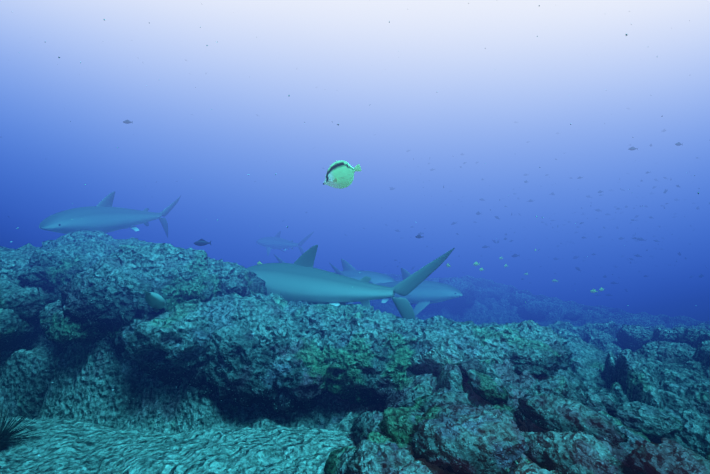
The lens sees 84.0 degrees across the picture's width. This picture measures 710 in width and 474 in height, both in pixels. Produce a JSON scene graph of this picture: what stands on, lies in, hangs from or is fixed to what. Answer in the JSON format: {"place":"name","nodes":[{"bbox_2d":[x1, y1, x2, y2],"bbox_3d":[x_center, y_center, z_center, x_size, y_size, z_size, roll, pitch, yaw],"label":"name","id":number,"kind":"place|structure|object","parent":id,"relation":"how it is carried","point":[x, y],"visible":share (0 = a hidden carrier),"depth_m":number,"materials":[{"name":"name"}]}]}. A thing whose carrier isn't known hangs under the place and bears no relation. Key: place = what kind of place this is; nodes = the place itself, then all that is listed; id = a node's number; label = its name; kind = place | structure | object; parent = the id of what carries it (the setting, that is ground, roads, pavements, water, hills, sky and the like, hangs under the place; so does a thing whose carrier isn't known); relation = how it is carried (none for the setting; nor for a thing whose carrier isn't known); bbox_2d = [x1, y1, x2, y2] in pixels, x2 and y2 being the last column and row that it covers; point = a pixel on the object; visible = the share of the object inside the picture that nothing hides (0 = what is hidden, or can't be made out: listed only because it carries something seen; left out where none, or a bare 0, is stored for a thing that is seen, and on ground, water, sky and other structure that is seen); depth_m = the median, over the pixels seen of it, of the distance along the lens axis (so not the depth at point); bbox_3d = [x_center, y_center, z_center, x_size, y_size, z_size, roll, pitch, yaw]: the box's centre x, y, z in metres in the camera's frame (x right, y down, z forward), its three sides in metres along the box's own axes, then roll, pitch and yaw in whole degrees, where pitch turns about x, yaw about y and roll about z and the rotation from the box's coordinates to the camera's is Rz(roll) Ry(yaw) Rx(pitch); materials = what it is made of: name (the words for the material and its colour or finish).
{"place":"outdoors","nodes":[
{"label":"outdoors","id":0,"kind":"place"},
{"bbox_2d":[39,191,180,237],"bbox_3d":[-3.761,-0.320,6.316,0.986,0.828,2.462,11,9,15],"label":"shark","id":1,"kind":"object","parent":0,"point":[104,215],"visible":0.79,"depth_m":5.88},
{"bbox_2d":[141,289,167,311],"bbox_3d":[-1.027,0.317,2.014,0.093,0.102,0.326,25,-26,-3],"label":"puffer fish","id":2,"kind":"object","parent":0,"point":[154,300],"visible":1,"depth_m":1.99},
{"bbox_2d":[256,231,312,255],"bbox_3d":[-1.907,0.157,10.749,0.755,0.715,1.884,-25,25,-78],"label":"shark","id":3,"kind":"object","parent":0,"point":[275,242],"visible":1,"depth_m":10.63},
{"bbox_2d":[274,254,395,303],"bbox_3d":[-0.373,0.788,7.819,2.324,0.905,0.923,2,5,24],"label":"shark","id":4,"kind":"object","parent":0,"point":[349,270],"visible":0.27,"depth_m":7.59},
{"bbox_2d":[323,160,360,188],"bbox_3d":[-0.068,-0.301,1.899,0.201,0.133,0.045,-19,5,11],"label":"butterflyfish","id":5,"kind":"object","parent":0,"point":[340,174],"visible":1,"depth_m":1.89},
{"bbox_2d":[246,245,454,319],"bbox_3d":[-0.263,0.418,3.671,2.216,0.814,0.888,4,1,23],"label":"shark","id":6,"kind":"object","parent":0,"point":[296,279],"visible":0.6,"depth_m":3.54},
{"bbox_2d":[4,3,698,459],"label":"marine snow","id":7,"kind":"structure","parent":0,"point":[206,219],"depth_m":0.90,"materials":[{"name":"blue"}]},
{"bbox_2d":[0,273,709,473],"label":"seabed","id":8,"kind":"structure","parent":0,"point":[138,420],"depth_m":2.03,"materials":[{"name":"stone"}]},
{"bbox_2d":[0,391,53,449],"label":"sea urchin","id":9,"kind":"object","parent":8,"relation":"on","point":[6,434],"visible":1,"depth_m":1.73,"materials":[{"name":"black"}]},
{"bbox_2d":[0,230,709,473],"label":"reef boulders","id":10,"kind":"object","parent":8,"relation":"on","point":[235,334],"visible":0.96,"depth_m":1.96,"materials":[{"name":"teal stone"}]},
{"bbox_2d":[0,37,709,303],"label":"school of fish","id":11,"kind":"object","parent":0,"point":[201,242],"visible":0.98,"depth_m":10.89},
{"bbox_2d":[0,0,709,321],"label":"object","id":12,"kind":"structure","parent":0,"point":[582,67],"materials":[{"name":"blue liquid"}]},
{"bbox_2d":[329,263,462,315],"bbox_3d":[0.750,0.946,7.344,2.336,0.899,0.925,3,6,30],"label":"shark","id":13,"kind":"object","parent":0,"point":[423,294],"visible":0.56,"depth_m":7.01},
{"bbox_2d":[257,248,603,292],"bbox_3d":[1.634,0.712,7.075,6.593,0.950,1.970,-1,5,-16],"label":"school of fish","id":14,"kind":"object","parent":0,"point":[476,263],"visible":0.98,"depth_m":7.16}
]}

